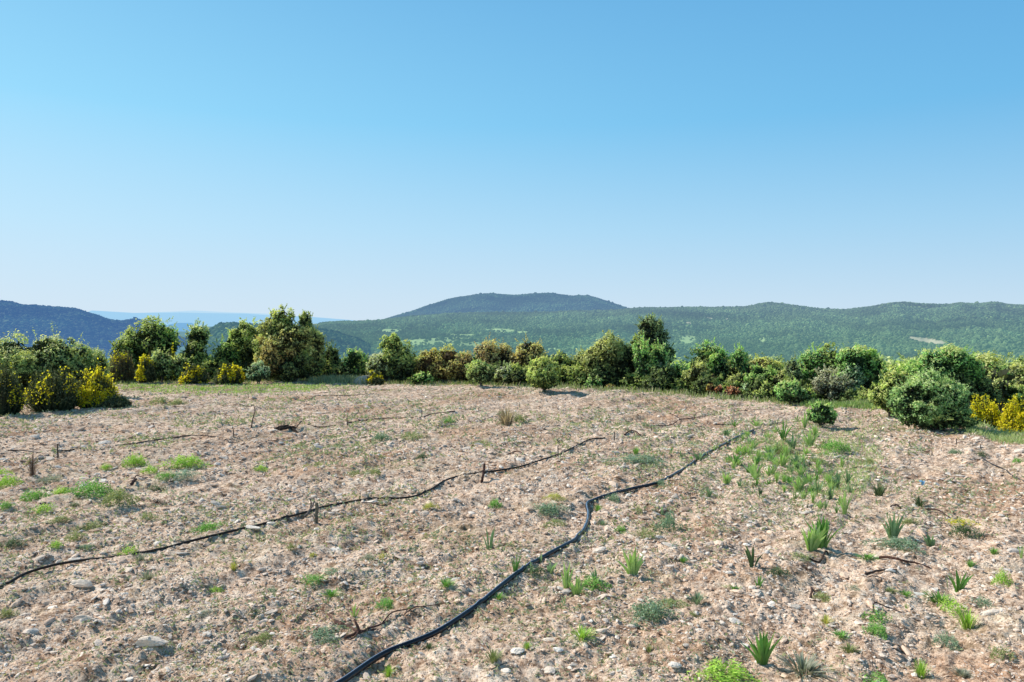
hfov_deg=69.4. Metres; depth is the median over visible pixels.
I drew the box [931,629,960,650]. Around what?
weed
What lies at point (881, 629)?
weed
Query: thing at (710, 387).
red shrub
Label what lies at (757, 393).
shrub
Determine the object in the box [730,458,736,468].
iris clump
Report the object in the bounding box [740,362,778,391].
shrub
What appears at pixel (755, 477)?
iris clump
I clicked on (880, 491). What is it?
grass tuft
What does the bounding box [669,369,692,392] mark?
shrub
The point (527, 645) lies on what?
grass tuft
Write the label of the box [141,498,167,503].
dry tuft
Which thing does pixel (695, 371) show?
oak shrub
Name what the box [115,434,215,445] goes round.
drip hose
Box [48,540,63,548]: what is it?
weed
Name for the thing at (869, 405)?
grass
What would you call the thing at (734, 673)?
weed
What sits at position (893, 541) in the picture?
weed
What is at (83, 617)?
stone
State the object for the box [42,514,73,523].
weed
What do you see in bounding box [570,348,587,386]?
shrub
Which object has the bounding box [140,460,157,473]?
weed
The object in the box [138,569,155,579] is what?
grass tuft
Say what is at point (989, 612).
stone
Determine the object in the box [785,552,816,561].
weed
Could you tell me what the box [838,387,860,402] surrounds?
shrub
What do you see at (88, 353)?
oak shrub
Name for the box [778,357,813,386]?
slope tree
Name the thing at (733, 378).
shrub
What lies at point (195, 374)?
broom bush
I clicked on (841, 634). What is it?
grass tuft
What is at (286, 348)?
oak tree
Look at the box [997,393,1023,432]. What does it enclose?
broom bush
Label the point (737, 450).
iris clump
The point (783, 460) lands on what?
iris clump
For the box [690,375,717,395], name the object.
shrub
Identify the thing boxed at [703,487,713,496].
iris clump
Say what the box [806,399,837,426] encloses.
round bush
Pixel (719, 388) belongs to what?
red shrub
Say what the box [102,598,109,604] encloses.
stone
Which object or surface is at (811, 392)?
shrub
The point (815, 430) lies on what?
iris clump
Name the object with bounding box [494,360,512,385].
round shrub
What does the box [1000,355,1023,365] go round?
slope tree
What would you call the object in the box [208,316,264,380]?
oak tree
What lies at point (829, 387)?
bare shrub
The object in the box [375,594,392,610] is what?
weed
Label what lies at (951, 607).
weed
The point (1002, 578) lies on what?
weed
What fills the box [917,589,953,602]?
grass tuft
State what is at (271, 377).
shrub
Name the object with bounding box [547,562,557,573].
iris clump
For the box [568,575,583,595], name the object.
iris clump
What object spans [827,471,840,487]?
iris clump
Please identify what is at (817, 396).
shrub
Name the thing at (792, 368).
shrub
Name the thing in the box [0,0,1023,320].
sky
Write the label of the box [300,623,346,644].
weed
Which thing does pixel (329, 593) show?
grass tuft
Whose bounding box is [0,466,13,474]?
weed
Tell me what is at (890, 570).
stone
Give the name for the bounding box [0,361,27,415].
broom bush
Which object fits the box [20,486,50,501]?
weed
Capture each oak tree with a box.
[107,315,180,368]
[171,317,211,367]
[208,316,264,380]
[251,305,325,381]
[365,332,416,382]
[508,333,545,383]
[576,329,637,388]
[684,337,730,378]
[830,342,885,394]
[898,342,1003,408]
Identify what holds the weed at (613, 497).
on the ground at (228, 579)
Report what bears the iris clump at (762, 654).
on the ground at (228, 579)
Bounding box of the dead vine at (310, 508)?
[304,499,314,516]
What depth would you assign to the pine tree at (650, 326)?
29.09 m
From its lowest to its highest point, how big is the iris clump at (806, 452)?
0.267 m
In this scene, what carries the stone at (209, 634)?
on the ground at (228, 579)
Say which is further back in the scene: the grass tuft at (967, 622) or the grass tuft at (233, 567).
the grass tuft at (233, 567)
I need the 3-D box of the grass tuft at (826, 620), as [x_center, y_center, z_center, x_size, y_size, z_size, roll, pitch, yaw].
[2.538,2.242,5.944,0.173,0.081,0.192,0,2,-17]
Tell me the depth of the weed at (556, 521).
8.81 m
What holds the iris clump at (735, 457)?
on the ground at (228, 579)
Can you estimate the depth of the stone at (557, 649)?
5.33 m
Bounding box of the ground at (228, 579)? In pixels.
[0,327,1023,681]
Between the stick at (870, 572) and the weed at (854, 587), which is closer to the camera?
the weed at (854, 587)
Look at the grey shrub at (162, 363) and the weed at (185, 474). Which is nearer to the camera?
the weed at (185, 474)
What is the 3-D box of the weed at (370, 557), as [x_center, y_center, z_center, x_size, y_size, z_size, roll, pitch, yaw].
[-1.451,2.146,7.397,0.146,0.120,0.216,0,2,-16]
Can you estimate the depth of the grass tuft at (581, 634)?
5.59 m
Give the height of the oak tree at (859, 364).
3.253 m
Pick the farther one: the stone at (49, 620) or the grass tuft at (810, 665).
the stone at (49, 620)
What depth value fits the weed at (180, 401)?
21.34 m
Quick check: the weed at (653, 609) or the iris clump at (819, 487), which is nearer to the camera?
the weed at (653, 609)
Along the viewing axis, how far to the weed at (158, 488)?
10.64 m
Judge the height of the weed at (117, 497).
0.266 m
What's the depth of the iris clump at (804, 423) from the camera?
16.36 m
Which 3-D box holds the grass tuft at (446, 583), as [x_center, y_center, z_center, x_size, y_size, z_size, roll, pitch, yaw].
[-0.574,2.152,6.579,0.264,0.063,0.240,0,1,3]
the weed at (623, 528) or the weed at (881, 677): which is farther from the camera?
the weed at (623, 528)
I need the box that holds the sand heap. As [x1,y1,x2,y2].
[353,375,368,384]
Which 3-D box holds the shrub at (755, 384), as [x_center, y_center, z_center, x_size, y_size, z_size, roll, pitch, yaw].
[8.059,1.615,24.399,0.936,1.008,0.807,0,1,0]
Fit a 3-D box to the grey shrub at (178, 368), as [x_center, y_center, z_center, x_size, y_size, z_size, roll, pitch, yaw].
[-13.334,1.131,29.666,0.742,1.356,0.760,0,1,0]
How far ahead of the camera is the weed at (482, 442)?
14.63 m
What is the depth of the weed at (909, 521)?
8.70 m
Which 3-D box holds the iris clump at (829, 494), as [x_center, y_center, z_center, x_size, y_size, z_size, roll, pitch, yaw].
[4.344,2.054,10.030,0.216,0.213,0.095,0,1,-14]
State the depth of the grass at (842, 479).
12.89 m
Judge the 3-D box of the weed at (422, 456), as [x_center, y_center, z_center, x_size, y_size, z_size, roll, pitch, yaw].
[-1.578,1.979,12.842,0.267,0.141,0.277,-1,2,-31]
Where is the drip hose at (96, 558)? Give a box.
[0,437,604,586]
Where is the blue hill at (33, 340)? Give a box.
[0,307,186,352]
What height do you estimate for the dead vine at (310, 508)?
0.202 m
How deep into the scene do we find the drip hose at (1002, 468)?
12.20 m
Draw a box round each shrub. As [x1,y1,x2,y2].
[0,325,92,396]
[69,331,113,377]
[96,395,131,407]
[150,346,175,381]
[170,352,190,379]
[199,355,225,380]
[242,358,270,383]
[265,374,275,380]
[317,338,340,375]
[328,346,369,376]
[405,353,420,380]
[407,370,433,384]
[413,343,473,383]
[465,359,496,385]
[472,332,515,383]
[488,360,510,384]
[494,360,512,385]
[509,362,526,384]
[510,365,525,386]
[519,360,532,382]
[525,355,560,391]
[549,349,576,368]
[559,362,578,385]
[568,359,587,387]
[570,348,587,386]
[584,374,602,387]
[586,358,615,387]
[620,371,644,390]
[638,374,673,391]
[649,359,677,390]
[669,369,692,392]
[673,363,687,384]
[681,359,714,395]
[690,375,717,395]
[706,383,714,394]
[707,351,730,380]
[710,373,728,394]
[715,384,723,393]
[717,371,745,386]
[722,378,743,397]
[725,385,739,397]
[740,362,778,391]
[742,375,771,399]
[748,353,783,371]
[748,390,770,398]
[758,379,778,400]
[769,351,803,387]
[784,373,801,387]
[799,385,819,398]
[806,387,816,400]
[808,363,857,401]
[810,386,829,400]
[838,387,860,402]
[854,384,875,401]
[992,376,1023,417]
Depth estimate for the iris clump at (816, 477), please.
11.46 m
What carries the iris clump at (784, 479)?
on the ground at (228, 579)
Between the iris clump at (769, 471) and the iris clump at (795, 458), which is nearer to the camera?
the iris clump at (769, 471)
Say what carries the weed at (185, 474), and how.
on the ground at (228, 579)
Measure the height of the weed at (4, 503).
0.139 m
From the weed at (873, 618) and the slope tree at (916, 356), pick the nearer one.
the weed at (873, 618)
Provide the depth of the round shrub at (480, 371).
27.05 m
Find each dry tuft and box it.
[25,446,37,476]
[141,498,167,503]
[153,670,165,680]
[798,562,821,571]
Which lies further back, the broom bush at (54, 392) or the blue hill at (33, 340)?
the blue hill at (33, 340)
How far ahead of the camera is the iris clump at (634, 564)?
6.94 m
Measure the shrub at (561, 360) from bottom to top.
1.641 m
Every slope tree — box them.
[638,349,695,394]
[734,352,783,368]
[750,353,785,362]
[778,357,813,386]
[832,360,906,378]
[838,345,906,385]
[879,348,924,365]
[879,355,912,367]
[891,357,917,373]
[963,347,1014,381]
[968,350,1016,409]
[971,352,1023,368]
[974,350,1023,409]
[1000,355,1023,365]
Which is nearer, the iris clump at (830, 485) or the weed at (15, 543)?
the weed at (15, 543)
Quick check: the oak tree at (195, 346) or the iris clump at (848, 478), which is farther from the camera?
the oak tree at (195, 346)
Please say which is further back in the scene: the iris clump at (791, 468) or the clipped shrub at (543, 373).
the clipped shrub at (543, 373)
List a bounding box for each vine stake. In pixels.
[314,502,318,522]
[480,464,484,482]
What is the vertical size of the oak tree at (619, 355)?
2.513 m
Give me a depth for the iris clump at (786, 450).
13.27 m
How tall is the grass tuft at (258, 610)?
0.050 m
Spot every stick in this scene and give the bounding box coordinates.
[130,475,148,485]
[809,550,828,562]
[864,568,896,574]
[872,602,901,612]
[879,556,929,567]
[925,508,949,517]
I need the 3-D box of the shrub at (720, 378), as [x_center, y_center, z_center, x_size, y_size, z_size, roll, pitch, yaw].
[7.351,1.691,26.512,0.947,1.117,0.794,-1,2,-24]
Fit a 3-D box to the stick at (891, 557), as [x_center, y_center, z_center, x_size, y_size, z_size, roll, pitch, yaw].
[3.908,2.192,7.369,0.450,0.070,0.108,1,2,22]
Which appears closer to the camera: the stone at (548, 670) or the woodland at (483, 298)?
the stone at (548, 670)
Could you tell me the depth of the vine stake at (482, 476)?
11.34 m
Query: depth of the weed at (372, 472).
11.45 m
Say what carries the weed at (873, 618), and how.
on the ground at (228, 579)
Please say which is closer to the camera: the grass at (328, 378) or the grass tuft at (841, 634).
the grass tuft at (841, 634)
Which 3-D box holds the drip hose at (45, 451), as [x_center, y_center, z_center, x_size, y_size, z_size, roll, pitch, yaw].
[-8.800,2.012,13.790,1.596,0.077,0.778,-1,2,-32]
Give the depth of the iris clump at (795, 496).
10.26 m
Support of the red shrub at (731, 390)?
on the ground at (228, 579)
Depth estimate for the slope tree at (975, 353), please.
38.72 m
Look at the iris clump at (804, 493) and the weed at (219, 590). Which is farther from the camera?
the iris clump at (804, 493)
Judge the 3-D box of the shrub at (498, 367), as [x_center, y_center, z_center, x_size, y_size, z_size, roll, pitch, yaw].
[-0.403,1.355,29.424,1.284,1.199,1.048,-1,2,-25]
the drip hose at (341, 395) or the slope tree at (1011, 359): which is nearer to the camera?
the drip hose at (341, 395)
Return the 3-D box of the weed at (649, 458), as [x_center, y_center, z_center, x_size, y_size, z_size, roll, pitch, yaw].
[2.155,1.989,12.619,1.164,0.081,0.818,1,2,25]
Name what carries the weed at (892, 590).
on the ground at (228, 579)
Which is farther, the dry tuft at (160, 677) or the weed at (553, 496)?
the weed at (553, 496)
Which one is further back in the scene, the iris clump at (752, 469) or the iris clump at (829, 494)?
the iris clump at (752, 469)
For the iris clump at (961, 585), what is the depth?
6.73 m
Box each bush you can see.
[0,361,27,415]
[23,365,84,412]
[75,358,122,408]
[106,346,135,383]
[133,354,157,382]
[164,342,177,381]
[178,362,210,384]
[213,361,244,384]
[366,369,384,385]
[773,378,810,404]
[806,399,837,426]
[885,358,982,431]
[970,394,1002,427]
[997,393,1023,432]
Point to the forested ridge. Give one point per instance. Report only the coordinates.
(686, 339)
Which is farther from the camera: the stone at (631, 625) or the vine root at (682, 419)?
the vine root at (682, 419)
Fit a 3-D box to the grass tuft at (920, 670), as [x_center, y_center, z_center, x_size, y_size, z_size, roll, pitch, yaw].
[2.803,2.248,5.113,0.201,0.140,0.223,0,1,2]
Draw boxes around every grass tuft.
[130,552,148,561]
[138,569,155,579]
[229,560,237,570]
[245,608,265,615]
[320,588,339,597]
[380,663,395,676]
[418,642,435,649]
[433,577,455,587]
[482,648,504,663]
[492,406,523,425]
[493,593,506,599]
[522,641,531,649]
[567,624,597,640]
[592,503,602,510]
[632,446,640,453]
[684,591,706,604]
[772,649,840,678]
[816,613,833,624]
[831,629,851,638]
[837,642,860,653]
[851,552,878,560]
[869,482,889,496]
[894,589,914,596]
[907,658,934,678]
[911,494,931,506]
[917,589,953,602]
[949,665,974,679]
[953,608,980,629]
[964,559,975,566]
[989,547,999,554]
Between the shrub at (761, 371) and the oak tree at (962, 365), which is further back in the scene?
the shrub at (761, 371)
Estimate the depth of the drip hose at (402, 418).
18.49 m
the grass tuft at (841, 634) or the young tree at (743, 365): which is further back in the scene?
the young tree at (743, 365)
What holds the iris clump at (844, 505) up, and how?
on the ground at (228, 579)
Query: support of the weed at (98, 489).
on the ground at (228, 579)
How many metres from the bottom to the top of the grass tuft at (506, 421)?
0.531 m
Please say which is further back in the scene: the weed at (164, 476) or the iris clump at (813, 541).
the weed at (164, 476)
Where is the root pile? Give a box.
[274,421,332,432]
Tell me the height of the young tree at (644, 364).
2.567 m
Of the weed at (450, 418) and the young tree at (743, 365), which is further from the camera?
the young tree at (743, 365)
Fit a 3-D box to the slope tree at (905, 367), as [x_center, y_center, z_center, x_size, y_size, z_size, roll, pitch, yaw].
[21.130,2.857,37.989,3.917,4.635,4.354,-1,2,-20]
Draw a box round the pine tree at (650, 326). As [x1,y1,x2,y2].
[626,312,676,364]
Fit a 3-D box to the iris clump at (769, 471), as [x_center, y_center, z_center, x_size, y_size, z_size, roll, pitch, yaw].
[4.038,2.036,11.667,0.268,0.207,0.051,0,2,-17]
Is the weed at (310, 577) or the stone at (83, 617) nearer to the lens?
the stone at (83, 617)
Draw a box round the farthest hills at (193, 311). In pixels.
[148,310,269,314]
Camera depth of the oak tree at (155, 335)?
31.70 m
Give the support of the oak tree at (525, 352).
on the ground at (228, 579)
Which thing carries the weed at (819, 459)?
on the ground at (228, 579)
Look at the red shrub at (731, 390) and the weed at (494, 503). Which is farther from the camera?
the red shrub at (731, 390)
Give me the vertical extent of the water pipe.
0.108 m
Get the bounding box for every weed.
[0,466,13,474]
[0,473,22,487]
[0,500,15,509]
[0,534,27,548]
[0,606,19,618]
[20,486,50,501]
[27,501,57,513]
[30,471,63,484]
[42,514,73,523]
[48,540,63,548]
[51,485,71,494]
[61,473,113,497]
[64,530,87,542]
[68,501,81,506]
[70,520,108,531]
[78,543,95,549]
[98,485,140,507]
[99,462,112,470]
[114,544,138,555]
[121,451,149,467]
[132,511,161,520]
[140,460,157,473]
[147,484,169,491]
[150,395,175,404]
[154,470,174,479]
[155,453,212,468]
[166,397,187,404]
[170,466,202,480]
[188,517,224,534]
[190,608,219,618]
[209,587,224,592]
[248,631,271,643]
[254,461,268,471]
[268,586,277,592]
[286,543,295,549]
[300,572,327,585]
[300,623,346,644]
[322,566,340,578]
[349,468,363,476]
[360,550,373,560]
[363,466,381,476]
[371,430,391,441]
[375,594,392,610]
[396,432,428,440]
[416,451,429,459]
[422,501,440,510]
[443,416,454,423]
[468,439,494,446]
[488,494,502,508]
[513,412,526,422]
[524,565,545,578]
[532,499,570,516]
[540,518,567,526]
[541,492,565,500]
[580,572,611,592]
[601,454,670,464]
[605,492,619,503]
[614,523,626,532]
[628,592,680,627]
[629,528,661,539]
[632,505,642,513]
[653,506,682,532]
[655,594,691,609]
[680,656,761,681]
[765,441,801,454]
[766,566,792,577]
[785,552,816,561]
[810,457,831,464]
[812,591,830,602]
[820,437,850,452]
[843,583,859,590]
[858,670,887,681]
[861,605,892,625]
[861,619,887,639]
[863,458,874,462]
[863,536,927,554]
[885,586,899,593]
[896,516,919,524]
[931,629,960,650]
[937,595,967,618]
[948,448,964,453]
[964,594,994,607]
[975,450,988,456]
[988,645,1015,661]
[990,569,1012,586]
[1012,457,1023,462]
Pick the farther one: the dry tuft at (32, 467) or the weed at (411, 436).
the weed at (411, 436)
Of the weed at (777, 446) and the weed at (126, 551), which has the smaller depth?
the weed at (126, 551)
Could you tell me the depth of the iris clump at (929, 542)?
7.94 m
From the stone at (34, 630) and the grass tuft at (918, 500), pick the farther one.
the grass tuft at (918, 500)
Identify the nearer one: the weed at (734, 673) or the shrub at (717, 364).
the weed at (734, 673)
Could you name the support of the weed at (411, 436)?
on the ground at (228, 579)
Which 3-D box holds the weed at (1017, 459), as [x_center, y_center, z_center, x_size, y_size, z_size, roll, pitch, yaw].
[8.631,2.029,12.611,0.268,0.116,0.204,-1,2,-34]
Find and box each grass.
[21,378,1023,435]
[117,382,327,395]
[306,373,366,383]
[720,422,886,507]
[800,399,879,409]
[960,419,1023,444]
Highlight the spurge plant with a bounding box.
[945,517,984,538]
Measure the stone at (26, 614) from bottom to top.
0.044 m
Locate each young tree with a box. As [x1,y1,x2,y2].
[631,330,676,378]
[727,342,756,397]
[796,341,841,387]
[867,364,912,417]
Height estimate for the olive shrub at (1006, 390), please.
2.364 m
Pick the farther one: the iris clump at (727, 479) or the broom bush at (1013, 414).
the broom bush at (1013, 414)
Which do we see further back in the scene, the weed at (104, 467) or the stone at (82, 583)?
the weed at (104, 467)
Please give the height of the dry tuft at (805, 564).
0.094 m
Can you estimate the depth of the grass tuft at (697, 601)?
6.33 m
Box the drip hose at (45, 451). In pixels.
[8,443,88,452]
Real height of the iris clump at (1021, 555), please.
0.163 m
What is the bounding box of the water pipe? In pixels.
[335,429,754,681]
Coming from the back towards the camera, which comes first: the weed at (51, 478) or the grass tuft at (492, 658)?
the weed at (51, 478)
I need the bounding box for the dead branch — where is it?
[240,404,254,427]
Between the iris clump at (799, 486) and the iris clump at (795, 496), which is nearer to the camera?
the iris clump at (795, 496)
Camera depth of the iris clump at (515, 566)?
7.00 m
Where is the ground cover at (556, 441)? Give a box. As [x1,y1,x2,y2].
[0,379,1023,681]
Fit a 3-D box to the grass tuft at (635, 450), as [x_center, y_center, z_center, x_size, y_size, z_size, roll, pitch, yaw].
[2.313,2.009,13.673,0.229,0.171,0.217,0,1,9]
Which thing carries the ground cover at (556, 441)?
on the ground at (228, 579)
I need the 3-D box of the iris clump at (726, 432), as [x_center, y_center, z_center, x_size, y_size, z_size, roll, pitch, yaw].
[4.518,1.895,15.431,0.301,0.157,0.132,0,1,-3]
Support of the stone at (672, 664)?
on the ground at (228, 579)
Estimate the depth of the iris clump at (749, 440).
14.41 m
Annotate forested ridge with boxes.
[351,308,1023,360]
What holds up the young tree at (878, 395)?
on the ground at (228, 579)
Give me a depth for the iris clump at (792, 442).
14.06 m
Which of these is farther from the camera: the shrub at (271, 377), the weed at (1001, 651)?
the shrub at (271, 377)
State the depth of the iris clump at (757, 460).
12.40 m
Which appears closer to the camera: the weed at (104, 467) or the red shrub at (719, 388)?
the weed at (104, 467)
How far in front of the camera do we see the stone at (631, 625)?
5.88 m
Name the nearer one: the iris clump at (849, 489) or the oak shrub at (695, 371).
the iris clump at (849, 489)
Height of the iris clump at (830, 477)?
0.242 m
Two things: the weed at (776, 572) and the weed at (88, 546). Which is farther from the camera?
the weed at (88, 546)
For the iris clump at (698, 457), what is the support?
on the ground at (228, 579)
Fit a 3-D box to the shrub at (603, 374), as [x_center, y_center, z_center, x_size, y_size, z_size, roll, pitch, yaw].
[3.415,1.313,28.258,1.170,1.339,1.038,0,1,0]
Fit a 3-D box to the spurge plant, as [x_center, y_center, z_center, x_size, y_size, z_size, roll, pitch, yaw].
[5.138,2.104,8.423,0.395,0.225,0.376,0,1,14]
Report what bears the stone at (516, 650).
on the ground at (228, 579)
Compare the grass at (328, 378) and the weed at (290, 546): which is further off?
the grass at (328, 378)
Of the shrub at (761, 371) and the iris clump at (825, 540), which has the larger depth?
the shrub at (761, 371)
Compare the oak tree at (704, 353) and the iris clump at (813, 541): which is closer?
the iris clump at (813, 541)
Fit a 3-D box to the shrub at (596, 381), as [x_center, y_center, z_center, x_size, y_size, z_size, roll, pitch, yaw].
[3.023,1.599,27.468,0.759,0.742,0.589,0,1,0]
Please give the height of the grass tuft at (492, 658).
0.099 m
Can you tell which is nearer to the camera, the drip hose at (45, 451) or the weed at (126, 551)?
the weed at (126, 551)
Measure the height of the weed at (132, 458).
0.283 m
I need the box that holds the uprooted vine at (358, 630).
[327,603,443,639]
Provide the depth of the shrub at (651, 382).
26.69 m
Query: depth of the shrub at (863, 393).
22.47 m
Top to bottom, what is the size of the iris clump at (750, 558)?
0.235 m
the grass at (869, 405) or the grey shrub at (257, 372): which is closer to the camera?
the grass at (869, 405)
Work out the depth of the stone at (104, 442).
14.30 m
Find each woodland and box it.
[0,300,187,356]
[105,352,1005,384]
[186,321,371,360]
[313,301,1023,363]
[381,292,626,319]
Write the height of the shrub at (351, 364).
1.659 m
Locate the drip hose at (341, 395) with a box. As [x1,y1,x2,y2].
[310,393,373,398]
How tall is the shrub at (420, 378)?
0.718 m
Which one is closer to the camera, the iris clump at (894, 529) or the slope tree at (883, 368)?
the iris clump at (894, 529)
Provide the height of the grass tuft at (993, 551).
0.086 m
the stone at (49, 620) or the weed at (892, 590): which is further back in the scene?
the weed at (892, 590)
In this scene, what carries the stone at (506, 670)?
on the ground at (228, 579)
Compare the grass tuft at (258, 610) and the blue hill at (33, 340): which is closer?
the grass tuft at (258, 610)
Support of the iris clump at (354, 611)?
on the ground at (228, 579)
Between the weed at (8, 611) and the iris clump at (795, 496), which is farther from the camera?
the iris clump at (795, 496)
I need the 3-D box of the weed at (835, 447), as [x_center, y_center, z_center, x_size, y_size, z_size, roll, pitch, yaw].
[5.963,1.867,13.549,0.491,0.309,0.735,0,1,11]
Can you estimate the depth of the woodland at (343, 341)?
1126.04 m
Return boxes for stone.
[18,612,31,615]
[26,628,38,633]
[44,616,55,624]
[70,579,92,587]
[72,615,95,621]
[97,440,110,443]
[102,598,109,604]
[124,567,132,572]
[135,635,167,646]
[200,631,211,636]
[246,525,260,529]
[264,609,277,613]
[501,668,510,672]
[510,647,524,653]
[542,637,554,642]
[543,666,555,673]
[553,647,562,651]
[627,624,639,627]
[668,661,681,667]
[729,617,740,623]
[788,604,800,609]
[885,568,895,571]
[979,609,1000,615]
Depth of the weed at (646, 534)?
8.27 m
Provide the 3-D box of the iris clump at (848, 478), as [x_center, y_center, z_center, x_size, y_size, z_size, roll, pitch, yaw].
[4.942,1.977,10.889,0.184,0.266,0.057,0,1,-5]
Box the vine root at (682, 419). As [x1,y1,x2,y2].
[654,411,713,425]
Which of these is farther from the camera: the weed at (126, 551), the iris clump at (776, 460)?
the iris clump at (776, 460)
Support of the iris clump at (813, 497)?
on the ground at (228, 579)
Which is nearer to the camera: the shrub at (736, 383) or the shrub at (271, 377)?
the shrub at (736, 383)
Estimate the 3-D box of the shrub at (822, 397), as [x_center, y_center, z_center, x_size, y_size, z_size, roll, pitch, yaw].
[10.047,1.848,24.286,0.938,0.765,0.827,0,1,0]
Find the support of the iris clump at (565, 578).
on the ground at (228, 579)
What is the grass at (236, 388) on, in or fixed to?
on the ground at (228, 579)
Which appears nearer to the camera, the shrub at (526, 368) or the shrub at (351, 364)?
the shrub at (526, 368)
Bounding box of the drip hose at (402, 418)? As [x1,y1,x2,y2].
[348,411,454,422]
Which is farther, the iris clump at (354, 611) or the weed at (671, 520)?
the weed at (671, 520)
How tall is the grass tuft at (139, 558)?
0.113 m
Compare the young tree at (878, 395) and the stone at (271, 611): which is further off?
the young tree at (878, 395)
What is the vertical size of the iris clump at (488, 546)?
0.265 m
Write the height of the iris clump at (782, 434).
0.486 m
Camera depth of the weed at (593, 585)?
6.70 m
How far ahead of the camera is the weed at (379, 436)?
15.08 m
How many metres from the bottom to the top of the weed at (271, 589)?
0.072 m
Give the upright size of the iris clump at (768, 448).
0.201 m
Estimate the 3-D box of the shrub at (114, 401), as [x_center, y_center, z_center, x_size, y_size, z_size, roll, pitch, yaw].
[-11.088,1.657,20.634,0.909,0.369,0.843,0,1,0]
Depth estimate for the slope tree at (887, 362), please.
38.74 m
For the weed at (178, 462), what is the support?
on the ground at (228, 579)
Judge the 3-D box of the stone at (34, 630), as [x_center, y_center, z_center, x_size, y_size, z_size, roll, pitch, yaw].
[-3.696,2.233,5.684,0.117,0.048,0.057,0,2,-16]
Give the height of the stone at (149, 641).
0.087 m
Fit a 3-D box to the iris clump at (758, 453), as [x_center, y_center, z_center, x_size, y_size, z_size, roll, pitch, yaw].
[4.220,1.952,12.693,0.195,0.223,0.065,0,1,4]
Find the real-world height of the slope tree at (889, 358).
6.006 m
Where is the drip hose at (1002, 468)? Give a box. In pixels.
[981,457,1023,481]
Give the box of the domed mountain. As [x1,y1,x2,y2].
[427,296,598,312]
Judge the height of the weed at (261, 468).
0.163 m
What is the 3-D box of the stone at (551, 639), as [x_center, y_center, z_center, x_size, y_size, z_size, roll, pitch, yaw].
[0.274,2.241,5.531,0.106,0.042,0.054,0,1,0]
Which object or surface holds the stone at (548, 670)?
on the ground at (228, 579)
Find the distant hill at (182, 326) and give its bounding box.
[166,323,195,331]
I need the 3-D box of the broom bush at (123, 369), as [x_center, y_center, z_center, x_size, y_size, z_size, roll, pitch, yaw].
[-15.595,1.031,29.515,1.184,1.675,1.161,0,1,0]
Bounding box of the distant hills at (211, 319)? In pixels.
[89,310,356,326]
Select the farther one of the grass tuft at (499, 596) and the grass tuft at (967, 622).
the grass tuft at (499, 596)
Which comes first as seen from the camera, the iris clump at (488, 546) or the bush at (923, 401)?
the iris clump at (488, 546)
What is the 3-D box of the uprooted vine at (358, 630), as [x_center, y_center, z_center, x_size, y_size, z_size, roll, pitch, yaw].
[-0.968,2.181,5.843,0.975,0.118,0.606,0,1,-13]
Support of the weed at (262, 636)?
on the ground at (228, 579)
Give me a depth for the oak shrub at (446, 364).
29.73 m
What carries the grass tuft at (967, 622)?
on the ground at (228, 579)
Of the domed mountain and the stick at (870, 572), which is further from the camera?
the domed mountain
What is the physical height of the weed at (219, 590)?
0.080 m
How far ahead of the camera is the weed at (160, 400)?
21.62 m
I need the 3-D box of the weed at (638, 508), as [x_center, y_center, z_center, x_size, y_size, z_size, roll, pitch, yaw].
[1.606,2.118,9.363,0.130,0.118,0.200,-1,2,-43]
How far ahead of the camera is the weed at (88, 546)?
7.81 m
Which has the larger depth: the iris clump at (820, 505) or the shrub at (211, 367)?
the shrub at (211, 367)
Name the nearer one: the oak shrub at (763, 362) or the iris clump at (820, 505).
the iris clump at (820, 505)
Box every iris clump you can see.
[349,603,359,616]
[482,527,494,549]
[510,555,521,571]
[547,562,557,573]
[561,561,573,587]
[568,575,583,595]
[589,567,596,579]
[615,547,644,574]
[693,452,706,460]
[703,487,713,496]
[719,471,733,483]
[723,429,730,434]
[729,451,744,462]
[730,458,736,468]
[731,446,741,453]
[740,631,783,664]
[744,459,763,475]
[745,545,762,566]
[746,435,757,443]
[747,440,760,449]
[750,419,762,426]
[750,472,759,479]
[752,450,762,458]
[753,456,761,463]
[755,575,763,587]
[761,444,772,450]
[764,464,775,475]
[770,451,791,465]
[770,457,779,465]
[774,471,779,482]
[776,421,793,440]
[780,443,792,455]
[781,473,787,481]
[783,432,796,448]
[786,464,795,473]
[788,476,810,491]
[789,452,798,462]
[792,492,800,499]
[796,464,808,475]
[797,490,808,498]
[798,429,820,445]
[801,411,809,427]
[801,446,810,455]
[801,469,815,484]
[801,523,826,551]
[804,514,844,547]
[810,479,825,492]
[810,490,816,502]
[811,424,819,435]
[813,471,820,481]
[814,499,824,508]
[816,465,824,473]
[824,472,834,482]
[824,485,835,499]
[825,480,836,489]
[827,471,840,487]
[836,490,852,514]
[843,467,852,483]
[845,482,853,493]
[881,510,904,538]
[921,533,934,546]
[947,569,973,592]
[1018,547,1023,558]
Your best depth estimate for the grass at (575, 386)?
25.42 m
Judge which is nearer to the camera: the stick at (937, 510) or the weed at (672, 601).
the weed at (672, 601)
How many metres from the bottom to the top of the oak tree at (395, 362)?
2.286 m
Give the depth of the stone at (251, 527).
8.42 m
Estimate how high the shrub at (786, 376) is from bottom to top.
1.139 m
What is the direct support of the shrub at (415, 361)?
on the ground at (228, 579)
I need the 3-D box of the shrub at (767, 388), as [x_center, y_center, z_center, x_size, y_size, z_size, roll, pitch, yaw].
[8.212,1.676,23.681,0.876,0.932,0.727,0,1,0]
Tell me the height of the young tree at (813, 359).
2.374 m
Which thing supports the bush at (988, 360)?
on the ground at (228, 579)
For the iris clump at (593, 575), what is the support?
on the ground at (228, 579)
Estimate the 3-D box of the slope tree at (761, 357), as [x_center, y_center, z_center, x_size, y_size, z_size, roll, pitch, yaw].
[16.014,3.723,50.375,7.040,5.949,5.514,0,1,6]

